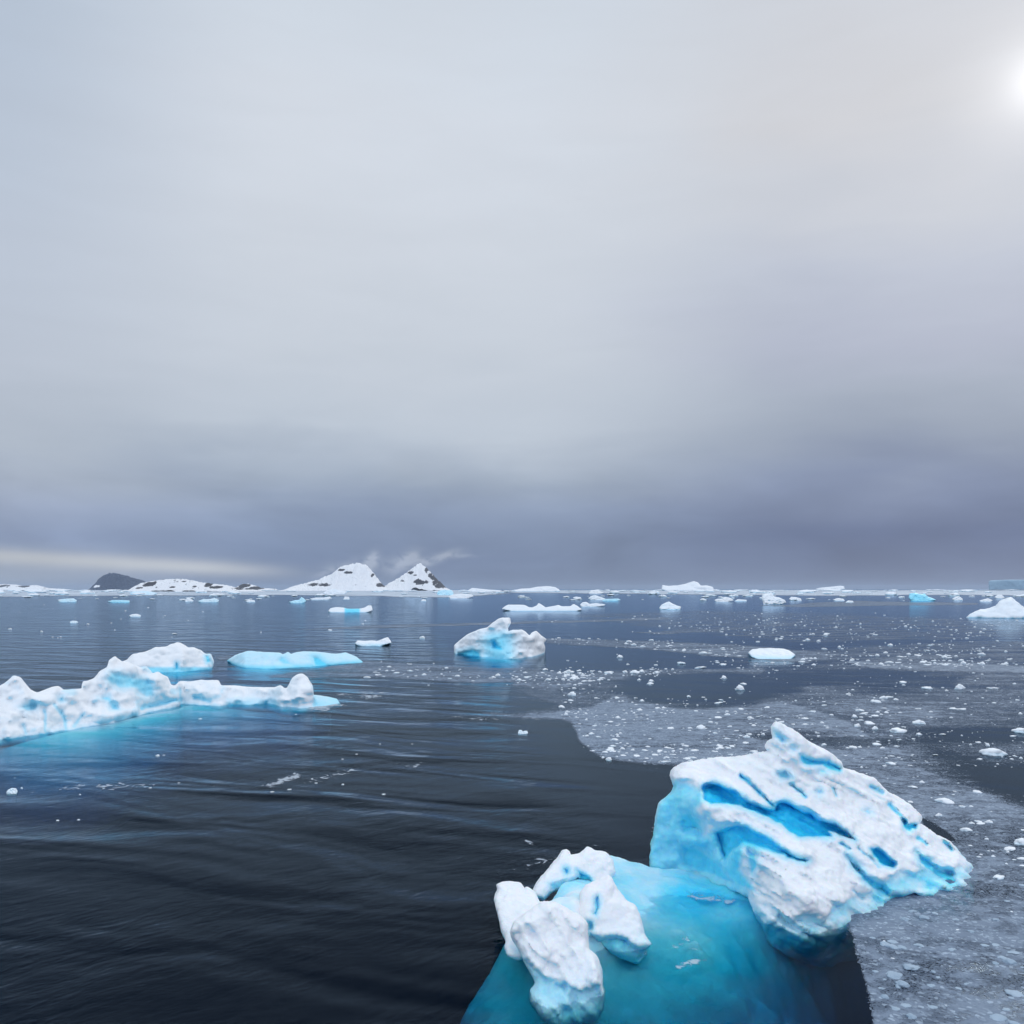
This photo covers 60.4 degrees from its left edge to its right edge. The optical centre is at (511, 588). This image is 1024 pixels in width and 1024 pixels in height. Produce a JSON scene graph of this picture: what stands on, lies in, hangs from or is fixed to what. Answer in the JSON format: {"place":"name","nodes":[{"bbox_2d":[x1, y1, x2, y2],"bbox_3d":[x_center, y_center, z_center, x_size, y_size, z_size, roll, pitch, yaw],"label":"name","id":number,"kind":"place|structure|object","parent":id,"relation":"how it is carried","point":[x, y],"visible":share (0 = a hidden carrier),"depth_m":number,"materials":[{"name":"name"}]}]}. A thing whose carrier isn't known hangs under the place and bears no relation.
{"place":"outdoors","nodes":[
{"label":"outdoors","id":0,"kind":"place"},
{"bbox_2d":[0,584,68,589],"bbox_3d":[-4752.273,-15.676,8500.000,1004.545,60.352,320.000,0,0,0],"label":"island","id":1,"kind":"structure","parent":0,"point":[16,587],"depth_m":8421.43,"materials":[{"name":"white snow"}]},
{"bbox_2d":[88,573,144,589],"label":"headland","id":2,"kind":"structure","parent":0,"point":[113,581],"depth_m":6909.95,"materials":[{"name":"stone"}]},
{"bbox_2d":[128,579,260,590],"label":"island","id":3,"kind":"structure","parent":0,"point":[174,585],"depth_m":3349.99,"materials":[{"name":"white snow"}]},
{"bbox_2d":[236,584,276,589],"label":"island","id":4,"kind":"structure","parent":0,"point":[247,586],"depth_m":4863.12,"materials":[{"name":"white snow"}]},
{"bbox_2d":[280,563,385,590],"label":"mountain","id":5,"kind":"structure","parent":0,"point":[357,577],"depth_m":4507.56,"materials":[{"name":"white snow"}]},
{"bbox_2d":[385,563,449,590],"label":"mountain","id":6,"kind":"structure","parent":0,"point":[419,577],"depth_m":4614.67,"materials":[{"name":"white snow"}]},
{"bbox_2d":[0,589,1023,839],"bbox_3d":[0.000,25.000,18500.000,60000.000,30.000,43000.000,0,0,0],"label":"sea","id":7,"kind":"structure","parent":0,"point":[486,609],"depth_m":233.43,"materials":[{"name":"liquid"}]},
{"bbox_2d":[6,788,17,795],"bbox_3d":[-24.521,9.948,43.188,0.643,0.324,0.494,0,0,0],"label":"ice floe","id":8,"kind":"object","parent":7,"relation":"on","point":[12,791],"visible":1,"depth_m":43.04,"materials":[{"name":"white ice"}]},
{"bbox_2d":[27,590,46,592],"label":"drift floe","id":9,"kind":"object","parent":7,"relation":"on","point":[37,591],"visible":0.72,"depth_m":2134.48,"materials":[{"name":"white ice"}]},
{"bbox_2d":[54,591,68,594],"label":"drift floe","id":10,"kind":"object","parent":7,"relation":"on","point":[61,593],"visible":0.69,"depth_m":1357.08,"materials":[{"name":"white ice"}]},
{"bbox_2d":[58,598,76,602],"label":"ice floe","id":11,"kind":"object","parent":7,"relation":"on","point":[69,600],"visible":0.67,"depth_m":667.63,"materials":[{"name":"white ice"}]},
{"bbox_2d":[80,591,94,593],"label":"drift floe","id":12,"kind":"object","parent":7,"relation":"on","point":[86,592],"visible":0.62,"depth_m":1665.81,"materials":[{"name":"white ice"}]},
{"bbox_2d":[108,600,129,602],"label":"ice floe","id":13,"kind":"object","parent":7,"relation":"on","point":[119,601],"visible":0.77,"depth_m":640.21,"materials":[{"name":"ice"}]},
{"bbox_2d":[129,614,140,617],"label":"ice floe","id":14,"kind":"object","parent":7,"relation":"on","point":[134,615],"visible":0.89,"depth_m":314.64,"materials":[{"name":"white ice"}]},
{"bbox_2d":[130,591,156,594],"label":"ice floe","id":15,"kind":"object","parent":7,"relation":"on","point":[149,593],"visible":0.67,"depth_m":1469.55,"materials":[{"name":"white ice"}]},
{"bbox_2d":[0,656,330,843],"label":"iceberg","id":16,"kind":"object","parent":7,"relation":"on","point":[116,691],"visible":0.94,"depth_m":63.61,"materials":[{"name":"ice"}]},
{"bbox_2d":[125,642,233,684],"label":"iceberg","id":17,"kind":"object","parent":7,"relation":"on","point":[176,657],"visible":0.47,"depth_m":107.10,"materials":[{"name":"white ice"}]},
{"bbox_2d":[198,598,218,603],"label":"ice floe","id":18,"kind":"object","parent":7,"relation":"on","point":[214,600],"visible":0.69,"depth_m":655.65,"materials":[{"name":"white ice"}]},
{"bbox_2d":[218,651,365,687],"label":"ice floe","id":19,"kind":"object","parent":7,"relation":"on","point":[255,660],"visible":0.57,"depth_m":112.87,"materials":[{"name":"blue ice"}]},
{"bbox_2d":[289,597,305,604],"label":"ice floe","id":20,"kind":"object","parent":7,"relation":"on","point":[301,600],"visible":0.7,"depth_m":618.97,"materials":[{"name":"ice"}]},
{"bbox_2d":[311,597,331,600],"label":"ice floe","id":21,"kind":"object","parent":7,"relation":"on","point":[325,598],"visible":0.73,"depth_m":797.92,"materials":[{"name":"white ice"}]},
{"bbox_2d":[314,695,341,710],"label":"ice floe","id":22,"kind":"object","parent":7,"relation":"on","point":[323,700],"visible":0.57,"depth_m":76.58,"materials":[{"name":"blue ice"}]},
{"bbox_2d":[323,589,346,593],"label":"ice floe","id":23,"kind":"object","parent":7,"relation":"on","point":[334,591],"visible":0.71,"depth_m":1695.75,"materials":[{"name":"white ice"}]},
{"bbox_2d":[328,605,372,613],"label":"ice floe","id":24,"kind":"object","parent":7,"relation":"on","point":[368,608],"visible":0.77,"depth_m":374.70,"materials":[{"name":"white ice"}]},
{"bbox_2d":[355,637,390,648],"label":"ice floe","id":25,"kind":"object","parent":7,"relation":"on","point":[383,641],"visible":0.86,"depth_m":154.55,"materials":[{"name":"white ice"}]},
{"bbox_2d":[437,590,453,594],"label":"iceberg","id":26,"kind":"object","parent":7,"relation":"on","point":[445,592],"visible":0.75,"depth_m":1378.10,"materials":[{"name":"blue ice"}]},
{"bbox_2d":[449,594,472,597],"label":"ice floe","id":27,"kind":"object","parent":7,"relation":"on","point":[461,596],"visible":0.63,"depth_m":918.59,"materials":[{"name":"white ice"}]},
{"bbox_2d":[468,588,501,591],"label":"ice floe","id":28,"kind":"object","parent":7,"relation":"on","point":[477,590],"visible":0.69,"depth_m":3058.98,"materials":[{"name":"white ice"}]},
{"bbox_2d":[450,618,545,702],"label":"iceberg","id":29,"kind":"object","parent":7,"relation":"on","point":[496,639],"visible":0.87,"depth_m":128.15,"materials":[{"name":"ice"}]},
{"bbox_2d":[0,590,1023,1023],"bbox_3d":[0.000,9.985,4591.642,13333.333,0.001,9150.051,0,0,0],"label":"slush ice","id":30,"kind":"structure","parent":7,"relation":"on","point":[638,728],"depth_m":57.17,"materials":[{"name":"grey ice"}]},
{"bbox_2d":[8,607,1023,993],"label":"brash ice","id":31,"kind":"structure","parent":7,"relation":"on","point":[750,691],"depth_m":96.72,"materials":[{"name":"white ice"}]},
{"bbox_2d":[518,730,527,734],"bbox_3d":[0.761,9.939,60.908,0.698,0.325,0.524,0,0,0],"label":"ice floe","id":32,"kind":"object","parent":7,"relation":"on","point":[520,732],"visible":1,"depth_m":60.74,"materials":[{"name":"white ice"}]},
{"bbox_2d":[513,586,558,591],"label":"iceberg","id":33,"kind":"object","parent":7,"relation":"on","point":[544,589],"visible":0.89,"depth_m":3240.80,"materials":[{"name":"white ice"}]},
{"bbox_2d":[502,603,581,610],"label":"ice floe","id":34,"kind":"object","parent":7,"relation":"on","point":[540,607],"visible":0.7,"depth_m":397.59,"materials":[{"name":"white ice"}]},
{"bbox_2d":[568,691,575,698],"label":"ice chunk","id":35,"kind":"object","parent":7,"relation":"on","point":[572,693],"visible":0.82,"depth_m":82.49,"materials":[{"name":"white ice"}]},
{"bbox_2d":[580,602,604,606],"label":"ice floe","id":36,"kind":"object","parent":7,"relation":"on","point":[584,604],"visible":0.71,"depth_m":489.76,"materials":[{"name":"white ice"}]},
{"bbox_2d":[589,590,602,593],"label":"ice floe","id":37,"kind":"object","parent":7,"relation":"on","point":[595,592],"visible":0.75,"depth_m":1835.68,"materials":[{"name":"white ice"}]},
{"bbox_2d":[588,595,604,599],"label":"ice floe","id":38,"kind":"object","parent":7,"relation":"on","point":[594,597],"visible":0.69,"depth_m":787.15,"materials":[{"name":"white ice"}]},
{"bbox_2d":[605,757,611,762],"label":"ice chunk","id":39,"kind":"object","parent":7,"relation":"on","point":[608,759],"visible":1,"depth_m":51.34,"materials":[{"name":"white ice"}]},
{"bbox_2d":[603,599,619,600],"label":"ice floe","id":40,"kind":"object","parent":7,"relation":"on","point":[611,599],"visible":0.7,"depth_m":719.64,"materials":[{"name":"blue ice"}]},
{"bbox_2d":[659,602,680,609],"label":"iceberg","id":41,"kind":"object","parent":7,"relation":"on","point":[668,606],"visible":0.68,"depth_m":424.91,"materials":[{"name":"white ice"}]},
{"bbox_2d":[662,581,713,590],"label":"iceberg","id":42,"kind":"object","parent":7,"relation":"on","point":[692,586],"visible":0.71,"depth_m":4244.27,"materials":[{"name":"white ice"}]},
{"bbox_2d":[696,725,706,729],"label":"ice chunk","id":43,"kind":"object","parent":7,"relation":"on","point":[699,727],"visible":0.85,"depth_m":62.65,"materials":[{"name":"white ice"}]},
{"bbox_2d":[460,722,979,1023],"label":"iceberg","id":44,"kind":"object","parent":7,"relation":"on","point":[800,849],"visible":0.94,"depth_m":27.07,"materials":[{"name":"blue ice"}]},
{"bbox_2d":[715,597,732,601],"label":"ice floe","id":45,"kind":"object","parent":7,"relation":"on","point":[726,599],"visible":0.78,"depth_m":676.00,"materials":[{"name":"white ice"}]},
{"bbox_2d":[735,685,744,691],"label":"ice chunk","id":46,"kind":"object","parent":7,"relation":"on","point":[739,688],"visible":1,"depth_m":87.09,"materials":[{"name":"white ice"}]},
{"bbox_2d":[748,648,794,662],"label":"ice floe","id":47,"kind":"object","parent":7,"relation":"on","point":[769,653],"visible":0.85,"depth_m":126.91,"materials":[{"name":"white ice"}]},
{"bbox_2d":[762,593,785,603],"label":"iceberg","id":48,"kind":"object","parent":7,"relation":"on","point":[767,598],"visible":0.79,"depth_m":566.29,"materials":[{"name":"white ice"}]},
{"bbox_2d":[798,590,813,592],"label":"drift floe","id":49,"kind":"object","parent":7,"relation":"on","point":[804,591],"visible":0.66,"depth_m":2133.27,"materials":[{"name":"white ice"}]},
{"bbox_2d":[817,586,844,589],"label":"iceberg","id":50,"kind":"object","parent":7,"relation":"on","point":[834,588],"visible":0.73,"depth_m":5510.69,"materials":[{"name":"white ice"}]},
{"bbox_2d":[884,944,896,949],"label":"ice chunk","id":51,"kind":"object","parent":7,"relation":"on","point":[892,946],"visible":1,"depth_m":24.48,"materials":[{"name":"white ice"}]},
{"bbox_2d":[885,592,897,595],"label":"drift floe","id":52,"kind":"object","parent":7,"relation":"on","point":[891,594],"visible":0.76,"depth_m":1308.85,"materials":[{"name":"white ice"}]},
{"bbox_2d":[887,940,898,943],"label":"ice chunk","id":53,"kind":"object","parent":7,"relation":"on","point":[892,941],"visible":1,"depth_m":24.86,"materials":[{"name":"white ice"}]},
{"bbox_2d":[886,970,904,980],"bbox_3d":[9.861,9.979,22.697,0.504,0.121,0.454,4,7,34],"label":"ice chunk","id":54,"kind":"object","parent":7,"relation":"on","point":[893,974],"visible":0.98,"depth_m":22.66,"materials":[{"name":"white ice"}]},
{"bbox_2d":[889,727,906,735],"bbox_3d":[26.995,9.983,61.506,1.190,0.534,1.047,2,-2,-29],"label":"ice chunk","id":55,"kind":"object","parent":7,"relation":"on","point":[897,730],"visible":0.84,"depth_m":61.21,"materials":[{"name":"white ice"}]},
{"bbox_2d":[895,980,909,987],"bbox_3d":[9.832,9.968,22.204,0.422,0.182,0.338,4,-8,-12],"label":"ice chunk","id":56,"kind":"object","parent":7,"relation":"on","point":[901,983],"visible":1,"depth_m":22.11,"materials":[{"name":"white ice"}]},
{"bbox_2d":[901,1003,911,1007],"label":"ice chunk","id":57,"kind":"object","parent":7,"relation":"on","point":[905,1005],"visible":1,"depth_m":21.04,"materials":[{"name":"white ice"}]},
{"bbox_2d":[906,1013,916,1018],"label":"ice chunk","id":58,"kind":"object","parent":7,"relation":"on","point":[910,1015],"visible":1,"depth_m":20.49,"materials":[{"name":"white ice"}]},
{"bbox_2d":[903,964,920,970],"bbox_3d":[10.560,9.987,23.240,0.640,0.111,0.446,9,-7,-27],"label":"ice chunk","id":59,"kind":"object","parent":7,"relation":"on","point":[910,967],"visible":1,"depth_m":23.11,"materials":[{"name":"white ice"}]},
{"bbox_2d":[912,720,924,726],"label":"ice chunk","id":60,"kind":"object","parent":7,"relation":"on","point":[916,722],"visible":0.91,"depth_m":65.24,"materials":[{"name":"white ice"}]},
{"bbox_2d":[909,593,934,600],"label":"iceberg","id":61,"kind":"object","parent":7,"relation":"on","point":[917,597],"visible":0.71,"depth_m":721.40,"materials":[{"name":"blue ice"}]},
{"bbox_2d":[919,915,928,919],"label":"ice chunk","id":62,"kind":"object","parent":7,"relation":"on","point":[923,917],"visible":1,"depth_m":26.67,"materials":[{"name":"white ice"}]},
{"bbox_2d":[935,798,953,803],"bbox_3d":[20.250,9.964,41.150,0.895,0.304,0.654,8,4,19],"label":"ice chunk","id":63,"kind":"object","parent":7,"relation":"on","point":[945,800],"visible":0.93,"depth_m":41.07,"materials":[{"name":"white ice"}]},
{"bbox_2d":[948,593,959,596],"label":"drift floe","id":64,"kind":"object","parent":7,"relation":"on","point":[953,595],"visible":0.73,"depth_m":1136.83,"materials":[{"name":"white ice"}]},
{"bbox_2d":[954,684,964,693],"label":"ice chunk","id":65,"kind":"object","parent":7,"relation":"on","point":[959,686],"visible":0.81,"depth_m":87.76,"materials":[{"name":"white ice"}]},
{"bbox_2d":[960,828,972,832],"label":"ice chunk","id":66,"kind":"object","parent":7,"relation":"on","point":[965,829],"visible":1,"depth_m":36.30,"materials":[{"name":"white ice"}]},
{"bbox_2d":[980,598,992,601],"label":"ice floe","id":67,"kind":"object","parent":7,"relation":"on","point":[987,600],"visible":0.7,"depth_m":688.28,"materials":[{"name":"white ice"}]},
{"bbox_2d":[979,748,1007,758],"bbox_3d":[29.080,9.956,53.338,1.549,0.659,1.570,2,-5,-8],"label":"ice chunk","id":68,"kind":"object","parent":7,"relation":"on","point":[991,753],"visible":0.97,"depth_m":52.70,"materials":[{"name":"white ice"}]},
{"bbox_2d":[967,597,1023,617],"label":"iceberg","id":69,"kind":"object","parent":7,"relation":"on","point":[1010,607],"visible":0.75,"depth_m":302.89,"materials":[{"name":"white ice"}]},
{"bbox_2d":[989,1013,1007,1020],"bbox_3d":[11.304,9.992,20.471,0.376,0.109,0.332,-8,5,-3],"label":"ice chunk","id":70,"kind":"object","parent":7,"relation":"on","point":[997,1017],"visible":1,"depth_m":20.44,"materials":[{"name":"white ice"}]},
{"bbox_2d":[992,874,1004,879],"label":"ice chunk","id":71,"kind":"object","parent":7,"relation":"on","point":[999,877],"visible":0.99,"depth_m":30.32,"materials":[{"name":"white ice"}]},
{"bbox_2d":[989,580,1023,589],"bbox_3d":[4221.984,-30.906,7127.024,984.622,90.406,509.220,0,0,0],"label":"tabular iceberg","id":72,"kind":"object","parent":7,"relation":"on","point":[1006,584],"visible":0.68,"depth_m":6877.52,"materials":[{"name":"blue ice"}]},
{"bbox_2d":[1003,846,1015,851],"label":"ice chunk","id":73,"kind":"object","parent":7,"relation":"on","point":[1008,848],"visible":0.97,"depth_m":33.62,"materials":[{"name":"white ice"}]},
{"bbox_2d":[1002,958,1017,963],"bbox_3d":[13.302,10.001,23.515,0.390,0.219,0.254,-7,3,32],"label":"ice chunk","id":74,"kind":"object","parent":7,"relation":"on","point":[1009,961],"visible":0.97,"depth_m":23.48,"materials":[{"name":"white ice"}]},
{"bbox_2d":[1007,951,1019,953],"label":"ice chunk","id":75,"kind":"object","parent":7,"relation":"on","point":[1013,952],"visible":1,"depth_m":24.12,"materials":[{"name":"white ice"}]},
{"bbox_2d":[1008,1020,1019,1023],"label":"ice chunk","id":76,"kind":"object","parent":7,"relation":"on","point":[1012,1022],"visible":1,"depth_m":20.21,"materials":[{"name":"white ice"}]},
{"bbox_2d":[1005,989,1023,996],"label":"ice chunk","id":77,"kind":"object","parent":7,"relation":"on","point":[1014,993],"visible":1,"depth_m":21.68,"materials":[{"name":"white ice"}]},
{"bbox_2d":[1011,728,1023,734],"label":"ice chunk","id":78,"kind":"object","parent":7,"relation":"on","point":[1019,731],"visible":1,"depth_m":61.21,"materials":[{"name":"white ice"}]},
{"bbox_2d":[1014,838,1023,846],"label":"ice chunk","id":79,"kind":"object","parent":7,"relation":"on","point":[1019,841],"visible":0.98,"depth_m":34.40,"materials":[{"name":"white ice"}]},
{"bbox_2d":[0,0,1023,589],"label":"sky","id":80,"kind":"structure","parent":0,"point":[480,294],"materials":[{"name":"grey"}]}
]}

